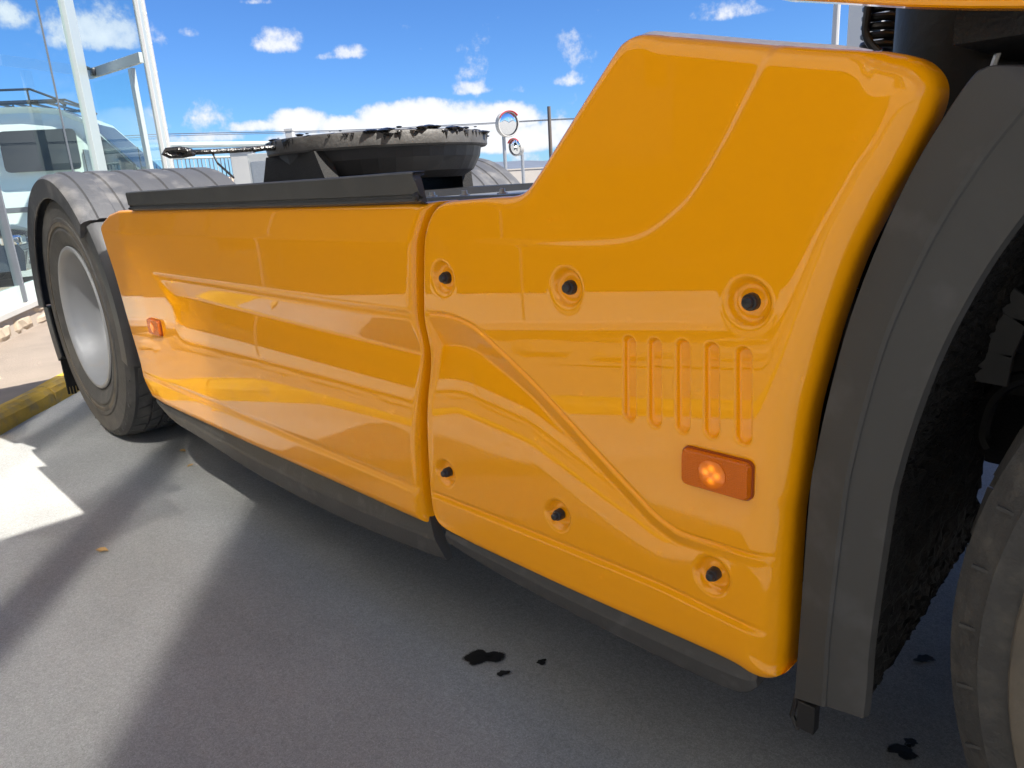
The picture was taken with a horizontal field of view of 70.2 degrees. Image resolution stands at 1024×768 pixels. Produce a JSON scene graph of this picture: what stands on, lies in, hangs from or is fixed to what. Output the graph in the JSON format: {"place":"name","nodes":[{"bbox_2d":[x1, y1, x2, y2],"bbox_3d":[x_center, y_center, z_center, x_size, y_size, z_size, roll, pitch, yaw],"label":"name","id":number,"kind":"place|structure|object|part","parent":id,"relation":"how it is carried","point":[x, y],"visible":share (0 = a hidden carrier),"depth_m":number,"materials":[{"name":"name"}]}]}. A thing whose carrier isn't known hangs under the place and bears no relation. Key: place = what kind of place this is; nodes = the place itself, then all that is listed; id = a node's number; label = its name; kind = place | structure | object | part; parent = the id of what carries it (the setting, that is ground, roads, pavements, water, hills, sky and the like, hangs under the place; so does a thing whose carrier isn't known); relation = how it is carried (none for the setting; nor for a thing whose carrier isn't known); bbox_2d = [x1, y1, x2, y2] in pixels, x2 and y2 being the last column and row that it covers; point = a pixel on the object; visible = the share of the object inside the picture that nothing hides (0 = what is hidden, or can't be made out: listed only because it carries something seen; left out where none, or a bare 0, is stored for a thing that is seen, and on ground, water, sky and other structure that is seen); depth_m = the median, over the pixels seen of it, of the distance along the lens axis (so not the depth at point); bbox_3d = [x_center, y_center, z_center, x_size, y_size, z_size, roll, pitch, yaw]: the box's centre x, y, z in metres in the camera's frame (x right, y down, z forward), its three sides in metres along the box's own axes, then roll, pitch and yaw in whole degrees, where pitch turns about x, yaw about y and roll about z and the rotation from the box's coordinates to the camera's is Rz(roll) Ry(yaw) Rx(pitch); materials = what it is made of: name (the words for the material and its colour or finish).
{"place":"outdoors","nodes":[
{"label":"outdoors","id":0,"kind":"place"},
{"bbox_2d":[0,276,62,404],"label":"pavement","id":1,"kind":"structure","parent":0,"point":[29,360],"depth_m":4.94,"materials":[{"name":"beige concrete"}]},
{"bbox_2d":[0,0,173,344],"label":"glass showroom","id":2,"kind":"structure","parent":1,"relation":"on","point":[21,311],"depth_m":8.84,"materials":[{"name":"metal"}]},
{"bbox_2d":[86,52,153,168],"bbox_3d":[-5.134,-3.006,9.679,1.526,2.484,0.215,9,20,38],"label":"open window sash","id":3,"kind":"object","parent":2,"relation":"attached to","point":[125,62],"visible":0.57,"depth_m":9.31,"materials":[{"name":"grey paint"}]},
{"bbox_2d":[230,152,255,183],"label":"wall pier","id":4,"kind":"structure","parent":0,"point":[240,168],"depth_m":17.96,"materials":[{"name":"white paint"}]},
{"bbox_2d":[228,160,546,176],"bbox_3d":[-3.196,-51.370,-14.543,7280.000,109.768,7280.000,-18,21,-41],"label":"hills","id":5,"kind":"structure","parent":0,"point":[517,164],"depth_m":2737.48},
{"bbox_2d":[0,0,848,175],"label":"sky","id":6,"kind":"structure","parent":0,"point":[264,66],"materials":[{"name":"blue"}]},
{"bbox_2d":[0,269,998,767],"bbox_3d":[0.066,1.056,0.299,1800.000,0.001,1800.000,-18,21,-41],"label":"asphalt ground","id":7,"kind":"structure","parent":0,"point":[212,607],"depth_m":1.78,"materials":[{"name":"grey asphalt"}]},
{"bbox_2d":[0,225,30,279],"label":"parked car","id":8,"kind":"object","parent":7,"relation":"on","point":[20,236],"visible":0.42,"depth_m":9.77,"materials":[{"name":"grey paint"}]},
{"bbox_2d":[0,373,79,434],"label":"kerb","id":9,"kind":"structure","parent":7,"relation":"on","point":[27,405],"depth_m":4.03,"materials":[{"name":"yellow paint"}]},
{"bbox_2d":[0,88,161,227],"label":"panel van","id":10,"kind":"object","parent":7,"relation":"on","point":[33,148],"visible":0.3,"depth_m":14.45,"materials":[{"name":"paint"}]},
{"bbox_3d":[-9.310,-4.606,14.370,1.386,0.777,0.080,-6,16,-10],"label":"side window","id":11,"kind":"part","parent":10,"relation":"part of","materials":[{"name":"black glass"}]},
{"bbox_3d":[-8.023,-4.662,14.614,0.811,0.753,0.075,-6,16,-10],"label":"door window","id":12,"kind":"part","parent":10,"relation":"part of","materials":[{"name":"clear glass"}]},
{"bbox_2d":[96,547,107,551],"bbox_3d":[-1.349,0.544,2.393,0.028,0.007,0.049,-18,21,-41],"label":"leaf","id":13,"kind":"object","parent":7,"relation":"on","point":[102,549],"visible":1,"depth_m":2.40,"materials":[{"name":"orange plant"}]},
{"bbox_2d":[247,153,267,182],"bbox_3d":[-5.086,-3.839,15.251,0.500,1.888,0.411,-3,16,1],"label":"steel cabinet","id":14,"kind":"object","parent":7,"relation":"on","point":[256,161],"visible":0.18,"depth_m":14.87,"materials":[{"name":"white metal"}]},
{"bbox_3d":[-5.083,-3.785,15.059,0.400,1.588,0.012,-3,16,1],"label":"door","id":15,"kind":"part","parent":14,"relation":"part of","materials":[{"name":"metal"}]},
{"bbox_2d":[284,128,294,137],"bbox_3d":[-5.910,-5.555,19.954,0.230,2.726,0.230,-3,16,3],"label":"gate post","id":16,"kind":"object","parent":7,"relation":"on","point":[289,132],"visible":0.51,"depth_m":19.53,"materials":[{"name":"white paint"}]},
{"bbox_2d":[170,141,269,179],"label":"sliding gate","id":17,"kind":"structure","parent":16,"relation":"attached to","point":[219,144],"depth_m":17.87,"materials":[{"name":"white metal"}]},
{"bbox_2d":[463,649,504,664],"bbox_3d":[-0.067,0.651,1.745,0.130,0.001,0.074,-5,16,-6],"label":"oil stain","id":18,"kind":"object","parent":7,"relation":"on","point":[478,656],"visible":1,"depth_m":1.74,"materials":[{"name":"black liquid"}]},
{"bbox_2d":[497,670,510,675],"bbox_3d":[-0.019,0.666,1.682,0.041,0.001,0.025,-10,17,-23],"label":"oil stain","id":19,"kind":"object","parent":7,"relation":"on","point":[501,672],"visible":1,"depth_m":1.68,"materials":[{"name":"black liquid"}]},
{"bbox_2d":[495,110,518,169],"bbox_3d":[-0.062,-4.461,15.329,0.524,2.441,0.343,-13,18,-29],"label":"traffic mirror","id":20,"kind":"object","parent":7,"relation":"on","point":[506,123],"visible":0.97,"depth_m":15.00,"materials":[{"name":"white mirror"}]},
{"bbox_2d":[507,138,524,182],"bbox_3d":[0.180,-4.640,16.771,0.338,1.972,0.403,-18,21,-41],"label":"traffic mirror","id":21,"kind":"object","parent":7,"relation":"on","point":[516,146],"visible":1,"depth_m":16.52,"materials":[{"name":"white mirror"}]},
{"bbox_2d":[27,0,1023,767],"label":"truck tractor","id":22,"kind":"object","parent":7,"relation":"on","point":[701,354],"visible":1,"depth_m":1.11,"materials":[{"name":"yellow paint"}]},
{"bbox_2d":[536,659,545,664],"bbox_3d":[0.071,0.652,1.712,0.031,0.001,0.027,-18,21,-41],"label":"oil stain","id":23,"kind":"object","parent":7,"relation":"on","point":[541,662],"visible":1,"depth_m":1.71,"materials":[{"name":"black liquid"}]},
{"bbox_2d":[547,106,552,157],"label":"utility pole","id":24,"kind":"object","parent":7,"relation":"on","point":[549,130],"visible":0.66,"depth_m":46.33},
{"bbox_2d":[125,118,573,135],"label":"overhead cable","id":25,"kind":"object","parent":24,"relation":"attached to","point":[338,130],"visible":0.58,"depth_m":48.44,"materials":[{"name":"grey plastic"}]},
{"bbox_2d":[131,119,573,137],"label":"overhead cable","id":26,"kind":"object","parent":24,"relation":"attached to","point":[334,131],"visible":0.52,"depth_m":48.53,"materials":[{"name":"grey plastic"}]},
{"bbox_2d":[831,4,840,44],"bbox_3d":[10.123,-9.662,22.960,0.240,7.064,0.228,-18,21,-41],"label":"lamp post","id":27,"kind":"object","parent":7,"relation":"on","point":[835,24],"depth_m":22.48,"materials":[{"name":"white metal"}]},
{"bbox_2d":[887,743,918,759],"bbox_3d":[0.749,0.701,1.391,0.054,0.001,0.064,-18,21,-41],"label":"oil stain","id":28,"kind":"object","parent":7,"relation":"on","point":[904,752],"visible":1,"depth_m":1.39,"materials":[{"name":"black liquid"}]},
{"bbox_2d":[904,738,917,746],"bbox_3d":[0.771,0.694,1.410,0.034,0.001,0.032,-18,21,-41],"label":"oil stain","id":29,"kind":"object","parent":7,"relation":"on","point":[911,741],"visible":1,"depth_m":1.41,"materials":[{"name":"black liquid"}]},
{"bbox_2d":[913,654,935,661],"bbox_3d":[0.925,0.619,1.642,0.061,0.001,0.032,-5,16,-5],"label":"oil stain","id":30,"kind":"object","parent":7,"relation":"on","point":[923,658],"visible":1,"depth_m":1.64,"materials":[{"name":"black liquid"}]},
{"bbox_2d":[507,167,543,182],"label":"yard wall","id":31,"kind":"structure","parent":0,"point":[531,175],"depth_m":39.56,"materials":[{"name":"concrete"}]},
{"bbox_2d":[847,5,887,46],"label":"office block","id":32,"kind":"structure","parent":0,"point":[855,16],"depth_m":60.10,"materials":[{"name":"white glass"}]}
]}

